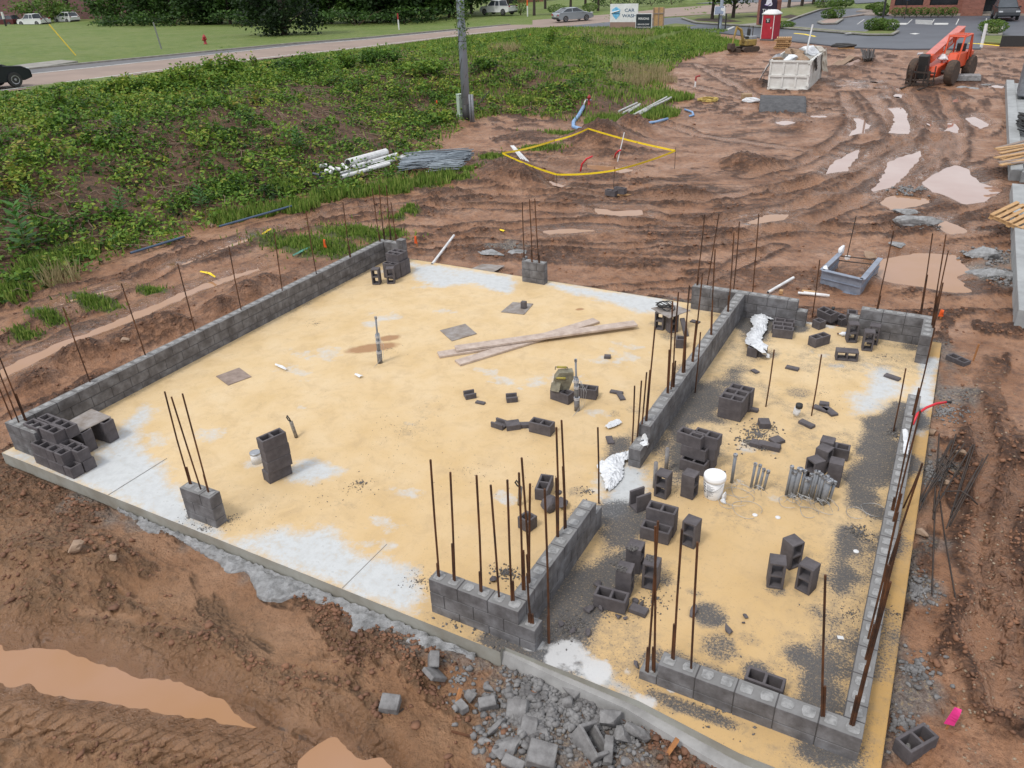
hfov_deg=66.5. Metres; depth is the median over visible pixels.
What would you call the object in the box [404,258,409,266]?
concrete block
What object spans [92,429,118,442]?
concrete block
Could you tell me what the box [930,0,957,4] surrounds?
window
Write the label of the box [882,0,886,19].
lamp post
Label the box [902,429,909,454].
wrapper
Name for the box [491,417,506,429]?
block piece
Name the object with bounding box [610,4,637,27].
billboard
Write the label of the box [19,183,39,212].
broad leaf weed
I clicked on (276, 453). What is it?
concrete block
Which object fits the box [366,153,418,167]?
pipe
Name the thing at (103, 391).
block wall
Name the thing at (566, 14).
car
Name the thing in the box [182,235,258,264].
puddle
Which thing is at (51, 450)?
concrete block
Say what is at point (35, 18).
parked car
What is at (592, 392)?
concrete block
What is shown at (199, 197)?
broad leaf weed
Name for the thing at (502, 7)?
parked car
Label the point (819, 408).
block chip
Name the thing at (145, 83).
shrub
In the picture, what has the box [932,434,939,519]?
rebar
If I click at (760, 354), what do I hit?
concrete block
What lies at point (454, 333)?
plywood board
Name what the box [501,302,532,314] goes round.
plywood board
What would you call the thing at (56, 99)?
shrub
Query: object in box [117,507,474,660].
concrete spill
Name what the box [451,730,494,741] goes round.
rebar
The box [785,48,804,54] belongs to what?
scrap heap
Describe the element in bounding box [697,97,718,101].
hose coil
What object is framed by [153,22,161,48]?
sign post
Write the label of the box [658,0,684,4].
round shrub
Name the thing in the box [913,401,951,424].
red conduit
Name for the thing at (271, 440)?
concrete block
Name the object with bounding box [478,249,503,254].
mortar lump
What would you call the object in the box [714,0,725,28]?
solar post
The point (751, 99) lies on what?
white bag
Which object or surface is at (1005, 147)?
plank
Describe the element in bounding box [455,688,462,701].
stake
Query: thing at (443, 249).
pipe
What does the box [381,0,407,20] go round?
tree
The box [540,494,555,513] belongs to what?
block chunk
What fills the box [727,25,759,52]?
mini excavator
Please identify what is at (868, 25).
round shrub
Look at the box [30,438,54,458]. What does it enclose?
concrete block
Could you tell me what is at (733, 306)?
block wall
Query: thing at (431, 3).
tree
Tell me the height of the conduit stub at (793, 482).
0.534 m
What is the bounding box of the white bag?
[742,97,759,102]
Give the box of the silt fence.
[999,36,1023,46]
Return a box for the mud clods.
[0,114,1023,767]
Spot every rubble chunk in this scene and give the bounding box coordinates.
[378,693,401,714]
[422,667,446,681]
[428,650,439,668]
[455,698,468,715]
[464,689,476,702]
[478,695,496,711]
[483,684,494,691]
[487,719,505,736]
[491,734,520,759]
[501,752,525,767]
[506,698,528,722]
[520,715,537,737]
[525,737,557,767]
[533,728,550,742]
[562,687,579,700]
[562,696,573,707]
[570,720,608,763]
[599,709,621,727]
[602,734,613,765]
[613,725,631,742]
[621,756,631,765]
[624,722,650,741]
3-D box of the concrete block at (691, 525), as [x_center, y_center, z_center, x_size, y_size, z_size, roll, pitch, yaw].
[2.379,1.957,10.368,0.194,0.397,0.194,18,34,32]
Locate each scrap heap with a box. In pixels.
[771,57,783,59]
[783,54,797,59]
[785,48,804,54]
[790,48,803,53]
[795,52,809,59]
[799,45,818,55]
[814,46,825,52]
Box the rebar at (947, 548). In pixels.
[938,491,955,598]
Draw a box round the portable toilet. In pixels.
[760,9,782,40]
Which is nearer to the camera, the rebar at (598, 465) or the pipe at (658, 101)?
the rebar at (598, 465)
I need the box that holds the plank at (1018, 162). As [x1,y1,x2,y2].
[999,161,1023,163]
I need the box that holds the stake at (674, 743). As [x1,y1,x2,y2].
[661,737,678,760]
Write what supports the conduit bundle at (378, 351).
on the concrete slab at (366, 547)
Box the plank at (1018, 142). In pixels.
[995,140,1023,147]
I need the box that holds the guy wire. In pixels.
[28,0,75,54]
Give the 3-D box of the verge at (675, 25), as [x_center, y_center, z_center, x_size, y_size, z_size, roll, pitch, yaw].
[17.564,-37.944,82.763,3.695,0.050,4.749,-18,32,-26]
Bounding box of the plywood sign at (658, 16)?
[652,7,664,25]
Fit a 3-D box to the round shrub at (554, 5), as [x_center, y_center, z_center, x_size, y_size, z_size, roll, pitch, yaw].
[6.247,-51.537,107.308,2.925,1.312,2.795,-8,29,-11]
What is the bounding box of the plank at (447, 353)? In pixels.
[437,346,498,357]
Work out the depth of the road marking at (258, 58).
56.76 m
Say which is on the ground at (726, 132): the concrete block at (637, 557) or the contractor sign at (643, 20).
the contractor sign at (643, 20)
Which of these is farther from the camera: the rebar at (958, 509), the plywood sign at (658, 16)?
the plywood sign at (658, 16)
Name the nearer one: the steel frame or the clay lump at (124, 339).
the clay lump at (124, 339)
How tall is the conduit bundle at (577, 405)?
0.997 m
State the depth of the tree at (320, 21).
104.33 m
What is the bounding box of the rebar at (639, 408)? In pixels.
[636,380,641,436]
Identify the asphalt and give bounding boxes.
[565,8,1023,49]
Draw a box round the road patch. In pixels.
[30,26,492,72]
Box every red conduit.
[580,155,592,170]
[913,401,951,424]
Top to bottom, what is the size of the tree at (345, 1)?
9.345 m
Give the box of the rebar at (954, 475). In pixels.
[932,444,973,511]
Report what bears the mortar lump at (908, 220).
on the ground at (726, 132)
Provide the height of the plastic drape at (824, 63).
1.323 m
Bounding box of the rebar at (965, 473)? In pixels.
[948,444,975,521]
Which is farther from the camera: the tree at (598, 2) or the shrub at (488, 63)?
the tree at (598, 2)
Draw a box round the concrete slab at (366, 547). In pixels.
[2,259,941,767]
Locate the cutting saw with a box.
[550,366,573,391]
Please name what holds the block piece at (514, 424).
on the concrete slab at (366, 547)
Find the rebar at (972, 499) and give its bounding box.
[946,490,977,504]
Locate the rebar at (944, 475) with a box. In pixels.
[933,434,956,511]
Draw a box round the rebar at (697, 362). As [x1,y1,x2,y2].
[694,332,700,392]
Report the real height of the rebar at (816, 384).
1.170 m
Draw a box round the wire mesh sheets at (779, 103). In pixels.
[759,95,805,112]
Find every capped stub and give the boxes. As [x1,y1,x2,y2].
[286,415,297,437]
[514,480,522,505]
[793,402,802,415]
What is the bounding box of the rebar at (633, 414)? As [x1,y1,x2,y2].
[631,386,634,443]
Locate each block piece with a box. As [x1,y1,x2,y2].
[463,389,476,399]
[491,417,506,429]
[505,419,520,430]
[506,392,517,402]
[629,486,651,512]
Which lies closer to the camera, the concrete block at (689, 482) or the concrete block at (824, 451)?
the concrete block at (689, 482)
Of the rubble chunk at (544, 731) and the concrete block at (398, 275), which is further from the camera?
the concrete block at (398, 275)
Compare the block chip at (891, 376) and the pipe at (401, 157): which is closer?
the block chip at (891, 376)
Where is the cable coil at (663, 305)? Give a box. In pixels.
[655,300,674,311]
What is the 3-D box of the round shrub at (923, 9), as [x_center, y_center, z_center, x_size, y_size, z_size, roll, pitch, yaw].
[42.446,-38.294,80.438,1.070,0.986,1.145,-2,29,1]
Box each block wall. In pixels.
[0,185,407,456]
[429,420,601,651]
[628,214,807,467]
[639,327,934,760]
[847,230,948,363]
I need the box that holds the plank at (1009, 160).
[998,158,1023,162]
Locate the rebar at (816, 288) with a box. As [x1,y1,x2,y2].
[812,259,819,317]
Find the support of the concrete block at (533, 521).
on the concrete slab at (366, 547)
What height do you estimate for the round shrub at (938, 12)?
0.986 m
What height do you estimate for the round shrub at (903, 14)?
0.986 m
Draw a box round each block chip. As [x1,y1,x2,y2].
[475,400,485,404]
[520,422,528,427]
[604,354,610,358]
[605,436,613,443]
[609,389,622,393]
[616,393,625,400]
[628,602,648,617]
[680,318,688,335]
[749,438,761,448]
[750,369,759,373]
[750,407,758,412]
[758,418,770,428]
[758,439,780,451]
[768,435,784,443]
[785,365,799,371]
[798,419,815,428]
[813,404,826,412]
[819,401,828,405]
[822,405,837,416]
[883,373,900,380]
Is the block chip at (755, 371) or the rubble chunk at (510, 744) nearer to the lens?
the rubble chunk at (510, 744)
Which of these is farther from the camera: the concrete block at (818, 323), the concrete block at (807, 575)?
the concrete block at (818, 323)
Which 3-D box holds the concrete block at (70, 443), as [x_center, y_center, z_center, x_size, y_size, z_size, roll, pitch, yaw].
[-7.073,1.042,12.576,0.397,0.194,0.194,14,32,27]
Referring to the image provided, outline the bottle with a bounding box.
[837,332,851,335]
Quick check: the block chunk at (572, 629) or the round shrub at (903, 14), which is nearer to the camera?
the block chunk at (572, 629)
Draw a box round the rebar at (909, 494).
[903,473,917,508]
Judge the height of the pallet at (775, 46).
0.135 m
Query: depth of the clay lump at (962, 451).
12.20 m
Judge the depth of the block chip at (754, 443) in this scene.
12.41 m
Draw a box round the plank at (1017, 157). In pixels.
[1002,154,1023,160]
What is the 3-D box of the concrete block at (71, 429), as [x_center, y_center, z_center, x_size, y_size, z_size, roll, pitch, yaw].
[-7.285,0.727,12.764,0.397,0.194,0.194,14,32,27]
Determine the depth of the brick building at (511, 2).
138.85 m
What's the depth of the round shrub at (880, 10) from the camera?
83.44 m
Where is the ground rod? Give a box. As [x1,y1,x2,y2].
[844,216,856,259]
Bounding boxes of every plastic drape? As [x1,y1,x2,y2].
[760,59,770,77]
[814,56,817,70]
[822,49,827,71]
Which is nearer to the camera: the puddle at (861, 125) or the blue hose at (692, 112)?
the puddle at (861, 125)
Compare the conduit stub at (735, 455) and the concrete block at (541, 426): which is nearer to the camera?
the conduit stub at (735, 455)
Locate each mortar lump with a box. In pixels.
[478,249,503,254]
[507,250,526,253]
[888,241,905,247]
[892,215,943,226]
[893,209,917,214]
[964,247,999,258]
[965,268,1012,277]
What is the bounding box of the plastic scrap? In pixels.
[200,271,215,276]
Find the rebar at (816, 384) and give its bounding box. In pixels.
[811,354,821,415]
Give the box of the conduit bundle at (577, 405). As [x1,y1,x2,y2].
[572,359,586,416]
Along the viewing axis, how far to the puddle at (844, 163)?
28.50 m
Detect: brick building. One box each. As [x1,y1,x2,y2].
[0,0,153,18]
[506,0,542,3]
[889,0,1023,15]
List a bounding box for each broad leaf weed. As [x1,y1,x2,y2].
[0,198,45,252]
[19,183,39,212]
[110,187,130,212]
[113,112,126,135]
[192,183,207,210]
[289,125,304,150]
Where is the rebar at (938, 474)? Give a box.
[919,444,958,504]
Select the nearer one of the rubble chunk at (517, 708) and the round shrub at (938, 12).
the rubble chunk at (517, 708)
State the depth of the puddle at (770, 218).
23.03 m
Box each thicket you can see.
[87,10,156,26]
[115,8,213,26]
[193,8,291,26]
[291,6,414,24]
[359,4,454,24]
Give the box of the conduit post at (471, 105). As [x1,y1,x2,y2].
[468,94,474,121]
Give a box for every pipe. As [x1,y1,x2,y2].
[130,236,184,253]
[219,205,291,227]
[339,155,403,173]
[340,162,390,178]
[345,148,388,166]
[355,153,396,166]
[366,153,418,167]
[431,234,454,263]
[618,102,637,111]
[635,98,669,113]
[636,96,667,112]
[767,276,794,293]
[798,292,829,296]
[805,24,813,53]
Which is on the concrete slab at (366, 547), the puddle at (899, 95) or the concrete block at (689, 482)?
the concrete block at (689, 482)
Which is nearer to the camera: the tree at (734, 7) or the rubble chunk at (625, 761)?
the rubble chunk at (625, 761)
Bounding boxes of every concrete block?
[23,418,46,438]
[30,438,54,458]
[33,453,50,468]
[37,413,61,423]
[39,423,67,443]
[45,444,62,461]
[47,459,65,475]
[52,418,79,438]
[54,447,73,465]
[59,439,83,450]
[63,460,84,478]
[71,428,94,443]
[71,444,91,462]
[77,456,96,471]
[80,438,97,452]
[90,418,115,433]
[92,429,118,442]
[256,428,287,452]
[259,442,290,462]
[262,453,292,473]
[262,465,291,483]
[371,267,381,284]
[382,261,399,272]
[383,270,400,279]
[385,251,402,262]
[385,266,395,283]
[391,249,407,259]
[397,260,405,269]
[400,268,405,276]
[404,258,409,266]
[406,265,410,274]
[518,511,536,531]
[529,417,554,436]
[535,474,553,499]
[550,389,573,404]
[578,383,598,399]
[593,585,629,614]
[605,188,617,196]
[613,186,626,194]
[615,560,634,597]
[626,538,644,574]
[640,519,672,544]
[641,554,661,589]
[646,500,678,525]
[651,519,677,537]
[654,311,665,330]
[654,467,672,499]
[665,315,678,332]
[675,335,683,347]
[676,426,705,449]
[679,456,709,475]
[680,444,708,461]
[680,468,699,499]
[682,514,701,548]
[693,427,722,449]
[702,447,719,460]
[707,457,717,468]
[717,407,744,421]
[718,392,745,411]
[723,387,749,405]
[729,383,754,401]
[744,665,786,693]
[746,344,757,357]
[747,398,753,411]
[753,347,767,356]
[766,553,786,589]
[771,321,792,332]
[772,325,793,338]
[775,317,794,326]
[780,533,804,569]
[794,556,820,595]
[805,454,825,483]
[808,332,830,347]
[812,318,825,329]
[815,443,833,473]
[817,306,837,322]
[819,435,835,446]
[827,456,844,487]
[833,442,850,460]
[834,347,858,361]
[835,311,847,325]
[845,321,859,342]
[846,309,857,321]
[861,328,875,351]
[866,322,881,345]
[892,722,938,764]
[945,353,970,366]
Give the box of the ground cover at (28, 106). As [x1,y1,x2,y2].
[0,29,725,302]
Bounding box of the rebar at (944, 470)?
[922,448,960,501]
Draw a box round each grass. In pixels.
[0,25,753,344]
[29,26,677,289]
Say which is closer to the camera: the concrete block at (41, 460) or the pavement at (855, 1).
the concrete block at (41, 460)
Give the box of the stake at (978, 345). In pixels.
[973,344,979,360]
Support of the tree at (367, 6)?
on the ground at (726, 132)
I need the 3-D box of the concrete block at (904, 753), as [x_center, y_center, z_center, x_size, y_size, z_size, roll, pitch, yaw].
[4.055,3.615,7.856,0.397,0.194,0.194,-15,31,-22]
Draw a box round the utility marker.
[1,12,6,25]
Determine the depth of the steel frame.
18.28 m
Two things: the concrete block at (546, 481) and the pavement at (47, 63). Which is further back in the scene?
the pavement at (47, 63)
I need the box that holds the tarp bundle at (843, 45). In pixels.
[831,43,856,47]
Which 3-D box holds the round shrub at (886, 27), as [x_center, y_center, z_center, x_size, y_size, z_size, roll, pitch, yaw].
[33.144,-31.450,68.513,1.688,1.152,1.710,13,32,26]
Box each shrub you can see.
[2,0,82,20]
[47,83,66,110]
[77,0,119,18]
[93,72,158,96]
[129,74,166,95]
[137,61,207,93]
[176,67,237,90]
[194,47,246,81]
[224,66,285,86]
[246,50,258,71]
[262,51,342,75]
[329,48,360,68]
[353,42,406,65]
[392,57,458,75]
[430,109,458,121]
[468,54,498,70]
[512,0,528,14]
[541,26,559,44]
[548,4,565,12]
[582,2,597,11]
[600,0,628,6]
[614,0,646,3]
[635,0,666,5]
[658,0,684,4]
[780,21,795,27]
[813,0,834,7]
[821,9,837,18]
[828,0,843,6]
[828,5,845,17]
[838,0,854,7]
[864,17,882,30]
[867,1,889,10]
[873,5,889,15]
[873,17,888,29]
[880,19,899,30]
[890,7,900,15]
[898,7,907,16]
[905,7,915,16]
[912,7,921,16]
[919,7,929,16]
[926,7,937,16]
[934,7,944,16]
[941,7,951,15]
[948,7,958,16]
[977,19,1010,32]
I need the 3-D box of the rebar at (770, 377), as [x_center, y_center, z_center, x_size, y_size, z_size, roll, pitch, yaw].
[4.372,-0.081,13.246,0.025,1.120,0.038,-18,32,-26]
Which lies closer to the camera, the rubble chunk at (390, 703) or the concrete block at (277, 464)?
the rubble chunk at (390, 703)
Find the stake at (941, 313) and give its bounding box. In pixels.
[938,309,943,318]
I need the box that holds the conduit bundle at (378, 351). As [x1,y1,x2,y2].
[373,316,383,367]
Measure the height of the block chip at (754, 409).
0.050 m
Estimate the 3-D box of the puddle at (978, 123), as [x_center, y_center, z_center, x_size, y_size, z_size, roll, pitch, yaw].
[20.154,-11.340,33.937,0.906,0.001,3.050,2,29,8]
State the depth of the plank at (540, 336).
16.10 m
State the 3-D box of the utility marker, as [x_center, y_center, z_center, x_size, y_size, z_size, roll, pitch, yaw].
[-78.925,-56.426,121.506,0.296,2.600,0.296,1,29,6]
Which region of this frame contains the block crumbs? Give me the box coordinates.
[177,321,909,743]
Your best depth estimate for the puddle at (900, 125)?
34.83 m
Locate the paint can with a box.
[249,449,261,464]
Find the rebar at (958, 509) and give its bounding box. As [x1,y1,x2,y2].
[949,454,988,526]
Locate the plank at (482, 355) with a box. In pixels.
[455,318,599,365]
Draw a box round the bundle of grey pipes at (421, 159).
[397,148,468,171]
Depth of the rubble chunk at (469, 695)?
8.56 m
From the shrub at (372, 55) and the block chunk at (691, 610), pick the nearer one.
the block chunk at (691, 610)
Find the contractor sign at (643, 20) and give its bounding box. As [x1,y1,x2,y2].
[635,13,651,29]
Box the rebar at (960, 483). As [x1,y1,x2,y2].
[949,448,971,516]
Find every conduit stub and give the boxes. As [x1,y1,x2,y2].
[653,461,657,487]
[664,447,669,468]
[718,453,753,508]
[731,462,769,518]
[779,465,804,507]
[794,469,820,508]
[800,473,884,518]
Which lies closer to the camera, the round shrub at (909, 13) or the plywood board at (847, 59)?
the plywood board at (847, 59)
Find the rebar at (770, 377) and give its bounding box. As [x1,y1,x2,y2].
[765,349,774,406]
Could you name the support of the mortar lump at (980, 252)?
on the ground at (726, 132)
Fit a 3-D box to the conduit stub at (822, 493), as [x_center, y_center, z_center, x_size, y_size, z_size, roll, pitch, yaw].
[4.606,1.566,10.864,1.168,0.495,0.536,-4,29,-3]
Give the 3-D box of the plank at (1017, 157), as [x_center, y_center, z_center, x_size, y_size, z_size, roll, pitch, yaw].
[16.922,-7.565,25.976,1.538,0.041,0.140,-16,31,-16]
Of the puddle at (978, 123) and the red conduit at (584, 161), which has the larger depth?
the puddle at (978, 123)
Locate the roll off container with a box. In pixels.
[767,51,822,89]
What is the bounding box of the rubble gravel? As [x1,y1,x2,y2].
[437,184,1012,767]
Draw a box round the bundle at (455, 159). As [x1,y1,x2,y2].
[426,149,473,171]
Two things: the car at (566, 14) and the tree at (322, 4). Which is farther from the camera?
the tree at (322, 4)
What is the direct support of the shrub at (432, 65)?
on the ground at (726, 132)
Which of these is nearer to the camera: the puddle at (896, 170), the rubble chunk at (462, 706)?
the rubble chunk at (462, 706)
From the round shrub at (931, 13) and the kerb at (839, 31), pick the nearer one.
the kerb at (839, 31)
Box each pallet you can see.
[773,45,789,48]
[774,39,791,41]
[776,41,791,43]
[777,36,791,39]
[988,201,1023,228]
[1017,64,1023,96]
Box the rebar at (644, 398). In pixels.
[640,372,646,435]
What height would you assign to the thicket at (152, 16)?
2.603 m
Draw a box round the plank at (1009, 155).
[993,152,1023,158]
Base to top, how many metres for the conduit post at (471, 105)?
1.380 m
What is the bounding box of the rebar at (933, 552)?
[931,498,935,593]
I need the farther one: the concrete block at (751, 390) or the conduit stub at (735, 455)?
the concrete block at (751, 390)
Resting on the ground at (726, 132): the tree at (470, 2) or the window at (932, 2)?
the tree at (470, 2)
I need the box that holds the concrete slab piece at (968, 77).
[957,73,980,80]
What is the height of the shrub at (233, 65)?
1.832 m
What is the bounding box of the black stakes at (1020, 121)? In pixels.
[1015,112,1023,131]
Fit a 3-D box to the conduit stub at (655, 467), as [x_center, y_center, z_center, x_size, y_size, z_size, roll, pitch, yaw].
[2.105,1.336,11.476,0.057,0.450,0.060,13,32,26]
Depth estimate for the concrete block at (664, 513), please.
10.54 m
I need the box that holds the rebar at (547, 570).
[543,488,549,643]
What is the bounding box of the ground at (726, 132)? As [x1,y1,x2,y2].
[0,0,1023,767]
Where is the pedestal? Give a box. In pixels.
[456,93,462,118]
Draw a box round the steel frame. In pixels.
[820,245,882,294]
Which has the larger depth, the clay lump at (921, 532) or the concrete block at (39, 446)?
the concrete block at (39, 446)
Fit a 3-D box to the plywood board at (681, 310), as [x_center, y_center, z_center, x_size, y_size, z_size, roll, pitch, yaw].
[3.281,-1.546,16.300,0.618,0.014,0.610,-20,33,-30]
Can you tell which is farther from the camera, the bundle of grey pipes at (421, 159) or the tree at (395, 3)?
the tree at (395, 3)
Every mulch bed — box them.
[694,18,741,22]
[781,14,800,18]
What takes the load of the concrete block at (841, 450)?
on the concrete slab at (366, 547)
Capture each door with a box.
[762,15,772,37]
[983,0,995,10]
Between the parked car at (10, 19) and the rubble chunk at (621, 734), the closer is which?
the rubble chunk at (621, 734)
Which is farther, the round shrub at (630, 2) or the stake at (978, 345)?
the round shrub at (630, 2)
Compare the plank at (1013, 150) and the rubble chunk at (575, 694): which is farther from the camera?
the plank at (1013, 150)
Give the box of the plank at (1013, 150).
[998,147,1023,153]
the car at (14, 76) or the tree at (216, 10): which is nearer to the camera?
the car at (14, 76)
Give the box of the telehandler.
[899,26,977,89]
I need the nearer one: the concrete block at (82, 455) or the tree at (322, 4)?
the concrete block at (82, 455)
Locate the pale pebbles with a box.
[954,370,1023,764]
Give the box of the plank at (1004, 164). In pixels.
[999,159,1023,165]
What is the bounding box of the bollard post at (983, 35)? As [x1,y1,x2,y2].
[980,24,987,47]
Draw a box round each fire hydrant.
[202,34,206,43]
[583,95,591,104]
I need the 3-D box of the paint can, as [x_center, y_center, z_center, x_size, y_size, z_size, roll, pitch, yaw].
[-4.102,1.170,12.522,0.180,0.195,0.180,13,32,26]
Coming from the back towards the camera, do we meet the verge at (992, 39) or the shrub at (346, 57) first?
the verge at (992, 39)
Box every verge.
[657,23,695,26]
[685,4,841,27]
[780,27,894,35]
[819,18,839,24]
[981,35,1001,43]
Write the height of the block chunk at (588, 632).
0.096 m
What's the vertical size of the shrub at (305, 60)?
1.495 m
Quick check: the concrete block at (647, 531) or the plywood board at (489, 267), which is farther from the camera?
the plywood board at (489, 267)
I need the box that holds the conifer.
[227,0,326,36]
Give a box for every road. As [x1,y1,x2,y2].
[0,25,569,90]
[532,2,811,27]
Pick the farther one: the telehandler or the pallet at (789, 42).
the pallet at (789, 42)
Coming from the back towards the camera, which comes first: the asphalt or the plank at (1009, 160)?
the asphalt
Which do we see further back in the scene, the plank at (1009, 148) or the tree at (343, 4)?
the tree at (343, 4)
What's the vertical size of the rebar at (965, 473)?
0.024 m
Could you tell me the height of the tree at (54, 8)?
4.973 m
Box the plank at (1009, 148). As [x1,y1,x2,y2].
[997,146,1023,150]
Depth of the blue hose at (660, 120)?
36.27 m
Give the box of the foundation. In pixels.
[1005,80,1023,327]
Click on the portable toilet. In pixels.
(771, 22)
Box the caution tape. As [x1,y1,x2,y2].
[502,128,675,187]
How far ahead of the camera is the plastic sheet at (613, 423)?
13.10 m
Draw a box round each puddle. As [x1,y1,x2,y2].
[0,269,258,378]
[0,645,255,727]
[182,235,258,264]
[298,737,391,767]
[543,229,593,233]
[549,181,564,186]
[587,165,632,172]
[595,208,642,215]
[747,214,787,223]
[776,121,794,124]
[811,115,826,116]
[826,150,858,173]
[849,118,870,135]
[871,151,920,191]
[877,253,971,292]
[880,195,929,209]
[888,107,909,133]
[893,94,905,97]
[922,165,1001,203]
[938,221,966,233]
[944,123,958,132]
[966,117,988,128]
[988,85,1003,87]
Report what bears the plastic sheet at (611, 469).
on the concrete slab at (366, 547)
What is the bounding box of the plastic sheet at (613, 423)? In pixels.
[604,419,621,428]
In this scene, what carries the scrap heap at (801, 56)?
in the roll off container
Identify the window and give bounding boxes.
[895,0,923,4]
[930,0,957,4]
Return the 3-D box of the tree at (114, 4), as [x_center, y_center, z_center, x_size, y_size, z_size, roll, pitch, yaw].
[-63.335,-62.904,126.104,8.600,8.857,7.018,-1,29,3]
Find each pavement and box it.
[13,60,77,67]
[696,0,884,3]
[842,9,1023,17]
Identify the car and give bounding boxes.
[0,15,19,24]
[0,64,31,86]
[16,13,50,24]
[53,12,79,21]
[480,0,517,14]
[551,7,593,21]
[990,0,1020,19]
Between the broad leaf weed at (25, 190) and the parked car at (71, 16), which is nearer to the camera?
the broad leaf weed at (25, 190)
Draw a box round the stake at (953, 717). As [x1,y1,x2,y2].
[944,706,961,728]
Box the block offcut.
[521,300,526,308]
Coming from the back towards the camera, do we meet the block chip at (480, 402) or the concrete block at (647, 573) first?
the block chip at (480, 402)
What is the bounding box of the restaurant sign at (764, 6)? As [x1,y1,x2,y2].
[756,0,781,24]
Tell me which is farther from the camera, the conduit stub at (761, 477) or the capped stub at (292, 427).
the capped stub at (292, 427)
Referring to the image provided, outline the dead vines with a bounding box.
[0,49,627,293]
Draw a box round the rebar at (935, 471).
[919,440,951,501]
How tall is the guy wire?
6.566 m
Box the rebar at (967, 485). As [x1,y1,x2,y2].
[954,462,981,508]
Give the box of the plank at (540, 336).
[455,320,637,351]
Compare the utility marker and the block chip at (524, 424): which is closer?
the block chip at (524, 424)
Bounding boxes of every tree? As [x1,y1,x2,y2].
[98,0,139,17]
[121,0,171,20]
[124,0,169,19]
[149,0,187,23]
[165,0,220,24]
[193,0,247,23]
[196,0,233,23]
[227,0,260,14]
[287,0,337,24]
[311,0,353,23]
[333,0,378,22]
[335,0,386,21]
[343,0,402,21]
[378,0,443,20]
[380,0,427,18]
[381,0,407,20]
[421,0,455,18]
[437,0,467,16]
[443,0,494,16]
[533,0,538,15]
[590,0,604,10]
[708,0,737,18]
[724,0,756,17]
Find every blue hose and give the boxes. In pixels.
[572,105,584,128]
[649,117,668,123]
[684,109,693,116]
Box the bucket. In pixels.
[703,468,726,503]
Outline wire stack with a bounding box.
[860,48,874,61]
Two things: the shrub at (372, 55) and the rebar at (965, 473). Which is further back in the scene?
the shrub at (372, 55)
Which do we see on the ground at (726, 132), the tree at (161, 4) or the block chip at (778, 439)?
the tree at (161, 4)
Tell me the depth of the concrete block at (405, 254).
19.75 m
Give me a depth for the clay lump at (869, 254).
19.80 m
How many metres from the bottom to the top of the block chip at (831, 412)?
0.040 m
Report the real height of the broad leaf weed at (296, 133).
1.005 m
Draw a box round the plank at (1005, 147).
[994,144,1023,149]
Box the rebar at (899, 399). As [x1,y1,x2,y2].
[893,368,906,430]
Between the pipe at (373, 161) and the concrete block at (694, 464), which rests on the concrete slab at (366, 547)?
the concrete block at (694, 464)
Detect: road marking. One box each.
[4,28,521,89]
[32,26,497,73]
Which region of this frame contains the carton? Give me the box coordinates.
[741,93,751,98]
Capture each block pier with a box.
[164,391,226,527]
[522,198,547,284]
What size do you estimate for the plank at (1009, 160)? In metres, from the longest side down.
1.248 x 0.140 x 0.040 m
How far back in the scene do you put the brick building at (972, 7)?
81.87 m
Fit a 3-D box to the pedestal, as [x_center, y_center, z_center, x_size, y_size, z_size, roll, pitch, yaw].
[-2.579,-13.766,38.747,0.312,1.180,0.312,-22,34,-32]
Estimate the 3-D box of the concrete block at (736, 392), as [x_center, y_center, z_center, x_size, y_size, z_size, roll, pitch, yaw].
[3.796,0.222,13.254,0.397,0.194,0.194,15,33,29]
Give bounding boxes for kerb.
[29,24,509,68]
[681,3,842,26]
[781,25,899,34]
[817,17,843,23]
[986,26,1003,35]
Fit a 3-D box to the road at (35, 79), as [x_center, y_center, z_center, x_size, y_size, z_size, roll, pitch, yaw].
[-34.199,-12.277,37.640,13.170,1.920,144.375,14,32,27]
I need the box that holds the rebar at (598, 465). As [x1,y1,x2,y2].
[597,427,599,503]
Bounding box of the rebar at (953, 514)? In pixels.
[945,458,983,528]
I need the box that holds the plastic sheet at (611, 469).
[597,433,648,491]
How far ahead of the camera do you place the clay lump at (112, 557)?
10.57 m
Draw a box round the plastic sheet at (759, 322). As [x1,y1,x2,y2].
[745,313,773,357]
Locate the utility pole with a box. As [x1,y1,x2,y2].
[451,0,473,120]
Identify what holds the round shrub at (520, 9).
on the ground at (726, 132)
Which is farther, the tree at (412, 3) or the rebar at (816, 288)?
the tree at (412, 3)
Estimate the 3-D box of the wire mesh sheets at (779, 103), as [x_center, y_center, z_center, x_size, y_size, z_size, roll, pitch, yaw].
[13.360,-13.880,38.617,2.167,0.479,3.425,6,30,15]
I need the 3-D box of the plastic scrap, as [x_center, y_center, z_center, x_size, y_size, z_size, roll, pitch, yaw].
[-7.952,-2.907,20.541,0.752,0.041,0.142,20,36,35]
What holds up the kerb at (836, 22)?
on the ground at (726, 132)
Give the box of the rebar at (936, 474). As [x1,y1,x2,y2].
[919,440,952,510]
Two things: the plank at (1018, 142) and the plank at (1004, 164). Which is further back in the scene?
the plank at (1018, 142)
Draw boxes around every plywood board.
[70,409,110,431]
[216,368,250,385]
[440,324,476,340]
[472,264,504,271]
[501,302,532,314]
[651,304,689,317]
[836,55,854,65]
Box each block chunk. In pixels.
[490,575,496,581]
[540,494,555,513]
[558,621,563,627]
[559,496,567,507]
[569,627,575,632]
[585,628,590,636]
[586,605,594,611]
[594,580,601,586]
[632,597,638,602]
[634,660,638,668]
[689,604,696,617]
[725,623,732,633]
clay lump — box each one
[68,539,84,552]
[109,553,116,560]
[121,337,129,342]
[864,251,876,258]
[915,528,928,537]
[929,429,936,435]
[954,449,966,454]
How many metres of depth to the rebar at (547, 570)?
8.48 m
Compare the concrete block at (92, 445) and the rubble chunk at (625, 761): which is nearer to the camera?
the rubble chunk at (625, 761)
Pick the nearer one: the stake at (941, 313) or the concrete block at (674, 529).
the concrete block at (674, 529)

